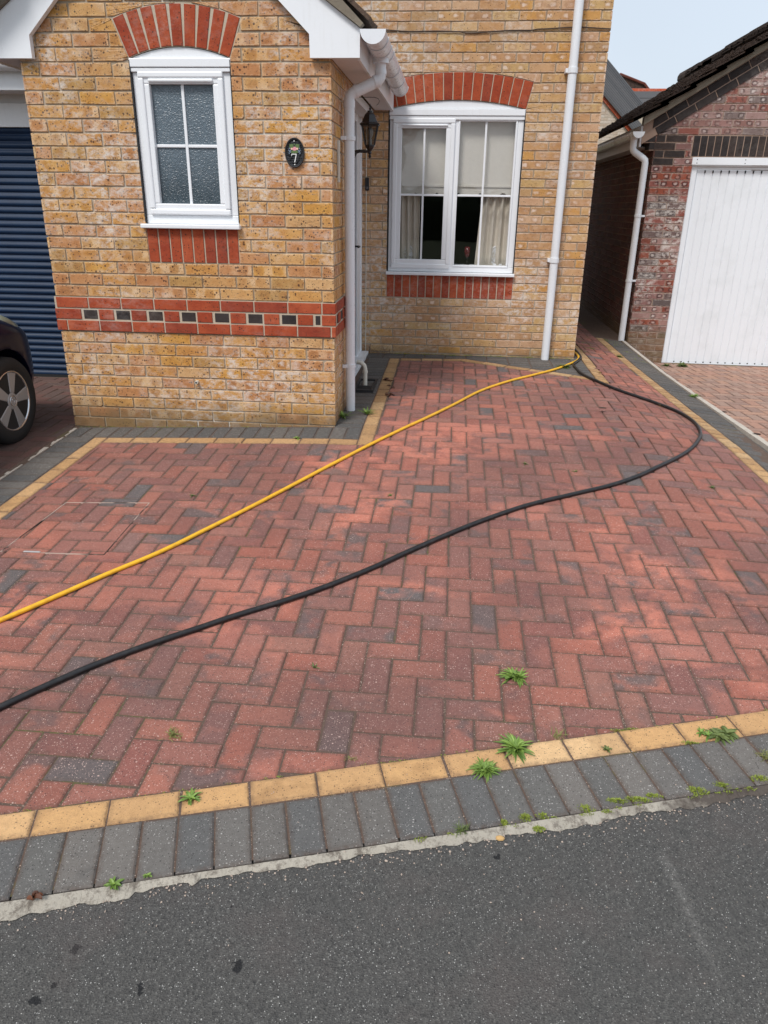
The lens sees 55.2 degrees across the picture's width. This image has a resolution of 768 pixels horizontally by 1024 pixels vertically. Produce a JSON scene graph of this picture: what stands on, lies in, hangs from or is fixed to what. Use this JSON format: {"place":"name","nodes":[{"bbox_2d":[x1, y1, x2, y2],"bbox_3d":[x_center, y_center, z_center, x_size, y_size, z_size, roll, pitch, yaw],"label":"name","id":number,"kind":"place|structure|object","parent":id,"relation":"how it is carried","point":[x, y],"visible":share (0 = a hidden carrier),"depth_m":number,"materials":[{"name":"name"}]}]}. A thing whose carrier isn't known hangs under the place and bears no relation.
{"place":"outdoors","nodes":[
{"label":"outdoors","id":0,"kind":"place"},
{"bbox_2d":[0,377,75,474],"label":"side driveway","id":1,"kind":"structure","parent":0,"point":[51,410],"depth_m":5.39,"materials":[{"name":"red brick"}]},
{"bbox_2d":[0,315,35,443],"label":"parked car","id":2,"kind":"object","parent":1,"relation":"on","point":[17,403],"visible":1,"depth_m":4.89,"materials":[{"name":"black metal"}]},
{"bbox_2d":[0,305,767,896],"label":"driveway","id":3,"kind":"structure","parent":0,"point":[624,607],"depth_m":3.16,"materials":[{"name":"red brick"}]},
{"bbox_2d":[0,428,76,479],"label":"mortar edging","id":4,"kind":"object","parent":3,"relation":"on","point":[43,449],"visible":0.41,"depth_m":4.74,"materials":[{"name":"concrete"}]},
{"bbox_2d":[0,502,148,554],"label":"inspection cover","id":5,"kind":"object","parent":3,"relation":"on","point":[74,553],"visible":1,"depth_m":3.67,"materials":[{"name":"grey"}]},
{"bbox_2d":[157,724,182,741],"bbox_3d":[-0.679,0.718,2.381,0.082,0.039,0.090,3,23,4],"label":"grass tuft","id":6,"kind":"object","parent":3,"relation":"on","point":[172,734],"visible":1,"depth_m":2.38,"materials":[{"name":"green plant"}]},
{"bbox_2d":[0,352,579,622],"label":"garden hose","id":7,"kind":"object","parent":3,"relation":"on","point":[106,574],"visible":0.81,"depth_m":3.80,"materials":[{"name":"yellow rubber"}]},
{"bbox_2d":[0,0,613,426],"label":"brick house","id":8,"kind":"structure","parent":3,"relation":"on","point":[142,148],"depth_m":4.94,"materials":[{"name":"yellow brick"}]},
{"bbox_2d":[0,127,68,376],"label":"garage door","id":9,"kind":"structure","parent":8,"relation":"in","point":[27,289],"depth_m":6.32,"materials":[{"name":"blue metal"}]},
{"bbox_2d":[128,47,241,229],"bbox_3d":[-1.212,-2.267,4.500,0.642,0.991,0.130,3,23,4],"label":"window","id":10,"kind":"structure","parent":8,"relation":"in","point":[182,96],"depth_m":4.50,"materials":[{"name":"white plastic"}]},
{"bbox_2d":[285,137,304,167],"bbox_3d":[-0.540,-2.170,4.436,0.120,0.166,0.015,3,23,4],"label":"house number plaque","id":11,"kind":"object","parent":8,"relation":"attached to","point":[294,152],"visible":1,"depth_m":4.43,"materials":[{"name":"black ceramic"}]},
{"bbox_2d":[365,126,366,350],"bbox_3d":[-0.168,-2.564,6.887,0.008,2.100,0.008,3,23,4],"label":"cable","id":12,"kind":"object","parent":8,"relation":"attached to","point":[366,224],"visible":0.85,"depth_m":6.82,"materials":[{"name":"plastic"}]},
{"bbox_2d":[365,177,368,190],"bbox_3d":[-0.154,-2.991,6.698,0.036,0.110,0.030,3,23,4],"label":"doorbell","id":13,"kind":"object","parent":8,"relation":"attached to","point":[366,183],"visible":1,"depth_m":6.69,"materials":[{"name":"black paint"}]},
{"bbox_2d":[355,105,379,157],"bbox_3d":[-0.132,-2.652,5.163,0.204,0.390,0.158,3,23,4],"label":"wall lantern","id":14,"kind":"object","parent":8,"relation":"attached to","point":[369,120],"depth_m":5.13,"materials":[{"name":"black paint"}]},
{"bbox_2d":[399,192,419,258],"bbox_3d":[0.195,-3.001,6.857,0.296,1.320,0.047,3,23,4],"label":"curtain","id":15,"kind":"object","parent":8,"relation":"hanging from","point":[410,221],"visible":0.41,"depth_m":6.97,"materials":[{"name":"fabric"}]},
{"bbox_2d":[386,101,525,276],"bbox_3d":[0.632,-2.918,6.692,1.207,1.456,0.135,3,23,4],"label":"window","id":16,"kind":"structure","parent":8,"relation":"in","point":[448,115],"depth_m":6.65,"materials":[{"name":"white plastic"}]},
{"bbox_2d":[401,122,515,194],"bbox_3d":[0.641,-3.241,6.645,1.090,0.682,0.016,3,23,4],"label":"roller blind","id":17,"kind":"object","parent":8,"relation":"attached to","point":[499,157],"visible":0.66,"depth_m":6.66,"materials":[{"name":"fabric"}]},
{"bbox_2d":[464,247,469,264],"bbox_3d":[0.795,-2.457,7.039,0.056,0.160,0.056,3,23,4],"label":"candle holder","id":18,"kind":"object","parent":8,"relation":"on","point":[467,252],"visible":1,"depth_m":7.01,"materials":[{"name":"red glass"}]},
{"bbox_2d":[474,193,509,265],"bbox_3d":[1.056,-2.960,6.789,0.365,1.320,0.047,3,23,4],"label":"curtain","id":19,"kind":"object","parent":8,"relation":"hanging from","point":[495,220],"visible":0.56,"depth_m":6.92,"materials":[{"name":"fabric"}]},
{"bbox_2d":[491,246,501,264],"bbox_3d":[1.086,-2.457,7.027,0.165,0.181,0.101,-16,28,-35],"label":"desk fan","id":20,"kind":"object","parent":8,"relation":"on","point":[494,255],"visible":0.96,"depth_m":7.01,"materials":[{"name":"white plastic"}]},
{"bbox_2d":[386,27,610,33],"bbox_3d":[0.910,-4.044,6.164,1.946,0.047,0.009,3,23,4],"label":"cable","id":21,"kind":"object","parent":8,"relation":"attached to","point":[491,31],"visible":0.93,"depth_m":6.17,"materials":[{"name":"brown plastic"}]},
{"bbox_2d":[0,348,701,710],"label":"garden hose","id":22,"kind":"object","parent":3,"relation":"on","point":[232,616],"visible":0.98,"depth_m":3.23,"materials":[{"name":"black rubber"}]},
{"bbox_2d":[355,378,377,392],"bbox_3d":[-0.149,-1.044,6.086,0.160,0.032,0.425,3,23,4],"label":"drain gully","id":23,"kind":"object","parent":3,"relation":"in","point":[359,388],"visible":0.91,"depth_m":5.99,"materials":[{"name":"black"}]},
{"bbox_2d":[0,339,767,901],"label":"kerb","id":24,"kind":"structure","parent":3,"relation":"on","point":[80,857],"depth_m":2.13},
{"bbox_2d":[104,876,123,889],"bbox_3d":[-0.691,0.952,1.874,0.056,0.019,0.044,3,23,4],"label":"weed","id":25,"kind":"object","parent":24,"relation":"on","point":[113,883],"visible":1,"depth_m":1.87,"materials":[{"name":"green plant"}]},
{"bbox_2d":[143,872,151,877],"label":"weed","id":26,"kind":"object","parent":24,"relation":"on","point":[147,875],"visible":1,"depth_m":1.90,"materials":[{"name":"green plant"}]},
{"bbox_2d":[339,410,351,418],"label":"weed","id":27,"kind":"object","parent":24,"relation":"on","point":[342,415],"visible":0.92,"depth_m":5.24,"materials":[{"name":"green plant"}]},
{"bbox_2d":[360,407,375,413],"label":"weed","id":28,"kind":"object","parent":24,"relation":"on","point":[367,411],"visible":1,"depth_m":5.33,"materials":[{"name":"green plant"}]},
{"bbox_2d":[454,822,469,836],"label":"grass tuft","id":29,"kind":"object","parent":24,"relation":"on","point":[462,829],"visible":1,"depth_m":2.04,"materials":[{"name":"green plant"}]},
{"bbox_2d":[556,364,570,368],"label":"weed","id":30,"kind":"object","parent":24,"relation":"on","point":[566,366],"visible":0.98,"depth_m":6.75,"materials":[{"name":"green plant"}]},
{"bbox_2d":[755,748,767,762],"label":"grass tuft","id":31,"kind":"object","parent":24,"relation":"on","point":[766,757],"visible":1,"depth_m":2.32,"materials":[{"name":"green plant"}]},
{"bbox_2d":[0,338,767,840],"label":"driveway edging","id":32,"kind":"object","parent":3,"relation":"on","point":[124,810],"visible":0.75,"depth_m":2.29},
{"bbox_2d":[177,788,201,805],"bbox_3d":[-0.566,0.832,2.144,0.076,0.023,0.063,10,24,21],"label":"weed","id":33,"kind":"object","parent":32,"relation":"on","point":[190,796],"visible":1,"depth_m":2.14,"materials":[{"name":"green plant"}]},
{"bbox_2d":[465,757,500,781],"bbox_3d":[0.307,0.785,2.252,0.118,0.039,0.107,3,23,4],"label":"weed","id":34,"kind":"object","parent":32,"relation":"on","point":[486,769],"visible":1,"depth_m":2.24,"materials":[{"name":"green plant"}]},
{"bbox_2d":[494,732,534,764],"bbox_3d":[0.413,0.746,2.336,0.149,0.049,0.132,10,24,21],"label":"weed","id":35,"kind":"object","parent":32,"relation":"on","point":[515,747],"visible":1,"depth_m":2.33,"materials":[{"name":"green plant"}]},
{"bbox_2d":[601,745,611,752],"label":"weed","id":36,"kind":"object","parent":32,"relation":"on","point":[605,747],"visible":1,"depth_m":2.34,"materials":[{"name":"green plant"}]},
{"bbox_2d":[696,727,714,741],"bbox_3d":[1.050,0.727,2.401,0.062,0.017,0.061,19,29,37],"label":"weed","id":37,"kind":"object","parent":32,"relation":"on","point":[706,733],"visible":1,"depth_m":2.40,"materials":[{"name":"green plant"}]},
{"bbox_2d":[704,725,739,745],"bbox_3d":[1.107,0.731,2.406,0.112,0.026,0.106,9,24,19],"label":"weed","id":38,"kind":"object","parent":32,"relation":"on","point":[721,734],"visible":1,"depth_m":2.40,"materials":[{"name":"green plant"}]},
{"bbox_2d":[383,377,394,395],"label":"dead leaves","id":39,"kind":"object","parent":3,"relation":"on","point":[386,393],"visible":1,"depth_m":6.03,"materials":[{"name":"brown plant"}]},
{"bbox_2d":[23,339,767,841],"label":"moss","id":40,"kind":"object","parent":3,"relation":"on","point":[539,827],"visible":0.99,"depth_m":2.17,"materials":[{"name":"green plant"}]},
{"bbox_2d":[497,667,527,686],"bbox_3d":[0.467,0.591,2.661,0.128,0.049,0.122,9,24,20],"label":"weed","id":41,"kind":"object","parent":3,"relation":"on","point":[515,675],"visible":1,"depth_m":2.65,"materials":[{"name":"green plant"}]},
{"bbox_2d":[551,727,568,739],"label":"grass tuft","id":42,"kind":"object","parent":3,"relation":"on","point":[556,730],"visible":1,"depth_m":2.40,"materials":[{"name":"green plant"}]},
{"bbox_2d":[621,341,767,450],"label":"concrete edging","id":43,"kind":"object","parent":3,"relation":"on","point":[755,438],"visible":0.34,"depth_m":5.81,"materials":[{"name":"grey concrete"}]},
{"bbox_2d":[0,793,767,1023],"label":"road","id":44,"kind":"structure","parent":0,"point":[317,956],"depth_m":1.76,"materials":[{"name":"grey asphalt"}]},
{"bbox_2d":[0,785,767,920],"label":"kerb haunch","id":45,"kind":"object","parent":44,"relation":"on","point":[13,910],"visible":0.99,"depth_m":1.99,"materials":[{"name":"concrete"}]},
{"bbox_2d":[25,890,42,900],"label":"dead leaf","id":46,"kind":"object","parent":45,"relation":"on","point":[36,894],"visible":1,"depth_m":1.83,"materials":[{"name":"brown plant"}]},
{"bbox_2d":[496,835,504,840],"bbox_3d":[0.322,0.902,2.034,0.025,0.009,0.017,3,23,4],"label":"stone chip","id":47,"kind":"object","parent":44,"relation":"on","point":[500,838],"visible":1,"depth_m":2.03,"materials":[{"name":"brown stone"}]},
{"bbox_2d":[0,374,767,993],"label":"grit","id":48,"kind":"object","parent":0,"point":[430,848],"visible":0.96,"depth_m":2.02,"materials":[{"name":"stone"}]},
{"bbox_2d":[597,59,665,143],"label":"distant house","id":49,"kind":"structure","parent":0,"point":[623,94],"depth_m":21.90,"materials":[{"name":"brick"}]},
{"bbox_2d":[607,0,767,165],"label":"sky","id":50,"kind":"structure","parent":0,"point":[651,42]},
{"bbox_2d":[653,362,767,441],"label":"neighbour driveway","id":51,"kind":"structure","parent":0,"point":[749,386],"depth_m":7.28,"materials":[{"name":"red brick"}]},
{"bbox_2d":[662,362,688,366],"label":"weed","id":52,"kind":"object","parent":51,"relation":"on","point":[679,365],"visible":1,"depth_m":8.60,"materials":[{"name":"green plant"}]},
{"label":"ground","id":53,"kind":"structure","parent":0,"visible":0},
{"bbox_2d":[579,22,767,366],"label":"neighbour garage","id":54,"kind":"structure","parent":53,"relation":"on","point":[675,268],"depth_m":8.44,"materials":[{"name":"red brick"}]},
{"bbox_2d":[667,170,767,364],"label":"door","id":55,"kind":"structure","parent":54,"relation":"in","point":[721,311],"depth_m":8.50,"materials":[{"name":"white metal"}]}
]}

